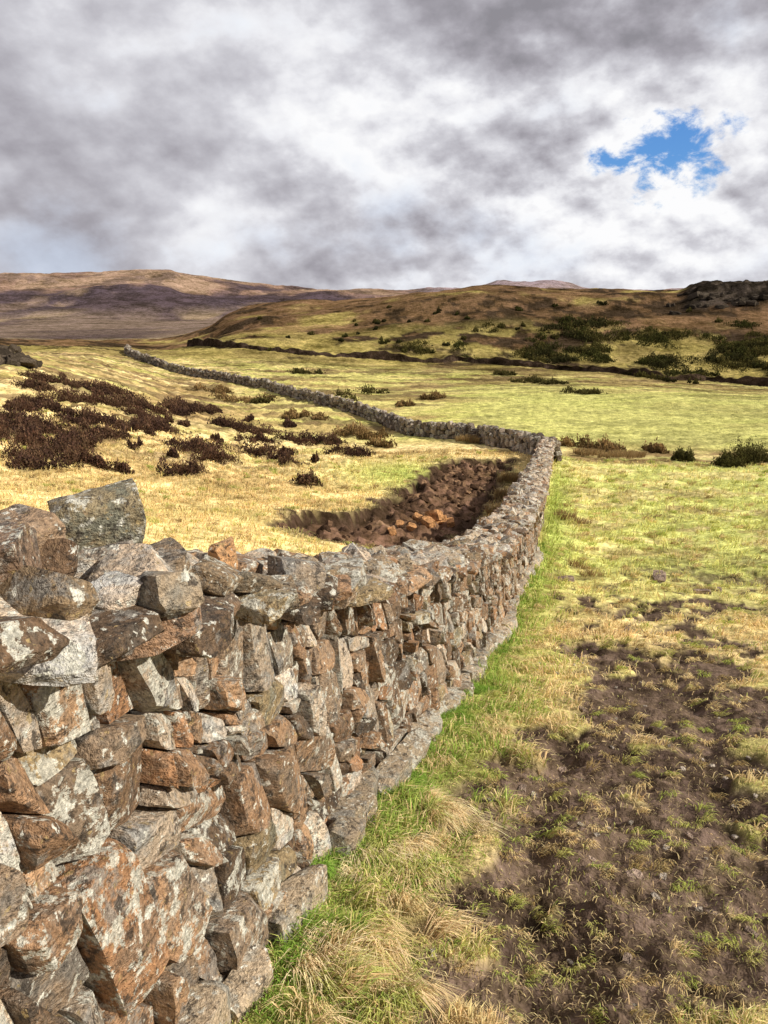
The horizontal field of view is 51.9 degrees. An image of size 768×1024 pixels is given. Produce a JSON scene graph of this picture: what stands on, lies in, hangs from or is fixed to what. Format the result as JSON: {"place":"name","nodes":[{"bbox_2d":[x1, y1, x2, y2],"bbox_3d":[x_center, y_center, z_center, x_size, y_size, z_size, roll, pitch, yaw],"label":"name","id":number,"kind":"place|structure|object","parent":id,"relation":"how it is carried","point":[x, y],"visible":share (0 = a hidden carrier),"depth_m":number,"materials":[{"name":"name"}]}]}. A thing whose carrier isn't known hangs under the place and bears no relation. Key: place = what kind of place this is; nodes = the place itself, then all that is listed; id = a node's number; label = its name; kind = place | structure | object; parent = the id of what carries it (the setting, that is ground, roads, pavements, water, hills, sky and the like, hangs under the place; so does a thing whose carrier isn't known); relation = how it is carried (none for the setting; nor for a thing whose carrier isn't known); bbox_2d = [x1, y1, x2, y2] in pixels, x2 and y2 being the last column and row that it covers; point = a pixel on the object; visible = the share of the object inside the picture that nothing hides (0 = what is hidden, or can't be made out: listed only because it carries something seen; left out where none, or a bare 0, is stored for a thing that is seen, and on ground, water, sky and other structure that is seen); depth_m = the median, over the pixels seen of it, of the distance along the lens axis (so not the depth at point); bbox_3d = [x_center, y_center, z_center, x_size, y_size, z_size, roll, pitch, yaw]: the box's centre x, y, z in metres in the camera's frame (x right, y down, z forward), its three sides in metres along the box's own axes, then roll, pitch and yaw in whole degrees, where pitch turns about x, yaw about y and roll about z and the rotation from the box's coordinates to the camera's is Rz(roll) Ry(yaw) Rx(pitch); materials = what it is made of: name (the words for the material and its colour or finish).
{"place":"outdoors","nodes":[
{"label":"outdoors","id":0,"kind":"place"},
{"bbox_2d":[0,269,767,1023],"bbox_3d":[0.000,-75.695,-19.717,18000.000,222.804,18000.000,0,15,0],"label":"ground","id":1,"kind":"structure","parent":0,"point":[82,325],"depth_m":20.82,"materials":[{"name":"plant"}]},
{"bbox_2d":[0,344,42,368],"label":"rock outcrop","id":2,"kind":"object","parent":1,"relation":"on","point":[13,354],"visible":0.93,"depth_m":62.70,"materials":[{"name":"stone"}]},
{"bbox_2d":[0,369,375,488],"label":"heather","id":3,"kind":"object","parent":1,"relation":"on","point":[29,430],"visible":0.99,"depth_m":38.01,"materials":[{"name":"brown plant"}]},
{"bbox_2d":[0,438,555,1023],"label":"dry stone wall","id":4,"kind":"structure","parent":1,"relation":"on","point":[210,754],"depth_m":2.03,"materials":[{"name":"stone"}]},
{"bbox_2d":[124,344,561,461],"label":"dry stone wall","id":5,"kind":"structure","parent":1,"relation":"on","point":[522,441],"depth_m":68.11,"materials":[{"name":"grey stone"}]},
{"bbox_2d":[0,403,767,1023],"bbox_3d":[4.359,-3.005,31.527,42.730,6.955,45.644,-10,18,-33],"label":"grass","id":6,"kind":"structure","parent":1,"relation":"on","point":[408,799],"depth_m":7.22,"materials":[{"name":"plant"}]},
{"bbox_2d":[275,903,493,1023],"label":"straw tussock","id":7,"kind":"object","parent":1,"relation":"on","point":[341,978],"visible":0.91,"depth_m":2.22,"materials":[{"name":"beige plant"}]},
{"bbox_2d":[279,460,511,545],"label":"soil clods","id":8,"kind":"object","parent":1,"relation":"on","point":[327,526],"visible":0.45,"depth_m":25.34,"materials":[{"name":"brown soil"}]},
{"bbox_2d":[334,829,465,922],"bbox_3d":[0.047,1.303,2.818,0.523,0.248,0.713,0,15,0],"label":"straw tussock","id":9,"kind":"object","parent":1,"relation":"on","point":[386,851],"visible":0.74,"depth_m":2.90,"materials":[{"name":"beige plant"}]},
{"bbox_2d":[387,509,454,535],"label":"field stones","id":10,"kind":"object","parent":1,"relation":"on","point":[430,519],"visible":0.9,"depth_m":19.24,"materials":[{"name":"stone"}]},
{"bbox_2d":[192,367,669,453],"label":"bracken","id":11,"kind":"object","parent":1,"relation":"on","point":[360,432],"visible":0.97,"depth_m":70.92,"materials":[{"name":"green plant"}]},
{"bbox_2d":[417,785,515,838],"bbox_3d":[0.335,1.326,3.484,0.460,0.204,0.588,0,15,0],"label":"straw tussock","id":12,"kind":"object","parent":1,"relation":"on","point":[442,813],"visible":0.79,"depth_m":3.39,"materials":[{"name":"beige plant"}]},
{"bbox_2d":[187,338,767,386],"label":"peat bank","id":13,"kind":"structure","parent":1,"relation":"on","point":[389,356],"depth_m":155.73,"materials":[{"name":"brown soil"}]},
{"bbox_2d":[257,300,767,401],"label":"gorse thicket","id":14,"kind":"object","parent":1,"relation":"on","point":[744,351],"visible":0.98,"depth_m":165.47,"materials":[{"name":"green plant"}]},
{"bbox_2d":[453,434,648,576],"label":"rush tufts","id":15,"kind":"object","parent":1,"relation":"on","point":[499,494],"visible":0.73,"depth_m":30.69,"materials":[{"name":"green plant"}]},
{"bbox_2d":[430,570,767,1006],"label":"loose stones","id":16,"kind":"object","parent":1,"relation":"on","point":[627,958],"visible":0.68,"depth_m":3.39,"materials":[{"name":"stone"}]},
{"bbox_2d":[670,446,695,461],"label":"gorse bush","id":17,"kind":"object","parent":1,"relation":"on","point":[680,454],"visible":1,"depth_m":43.05,"materials":[{"name":"green plant"}]},
{"bbox_2d":[665,291,767,314],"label":"rock crag","id":18,"kind":"structure","parent":1,"relation":"on","point":[742,301],"depth_m":202.80,"materials":[{"name":"stone"}]},
{"bbox_2d":[710,448,746,467],"bbox_3d":[17.353,-2.730,39.691,1.863,1.195,1.491,-11,18,-36],"label":"gorse bush","id":19,"kind":"object","parent":1,"relation":"on","point":[727,459],"visible":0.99,"depth_m":39.45,"materials":[{"name":"green plant"}]},
{"bbox_2d":[730,436,767,464],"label":"gorse bush","id":20,"kind":"object","parent":1,"relation":"on","point":[751,455],"visible":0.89,"depth_m":41.78,"materials":[{"name":"green plant"}]},
{"bbox_2d":[0,0,767,289],"label":"sky","id":21,"kind":"structure","parent":0,"point":[316,144],"materials":[{"name":"grey"}]},
{"bbox_2d":[245,542,565,1023],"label":"verge grass","id":22,"kind":"structure","parent":0,"point":[409,905],"depth_m":2.80,"materials":[{"name":"green plant"}]}
]}

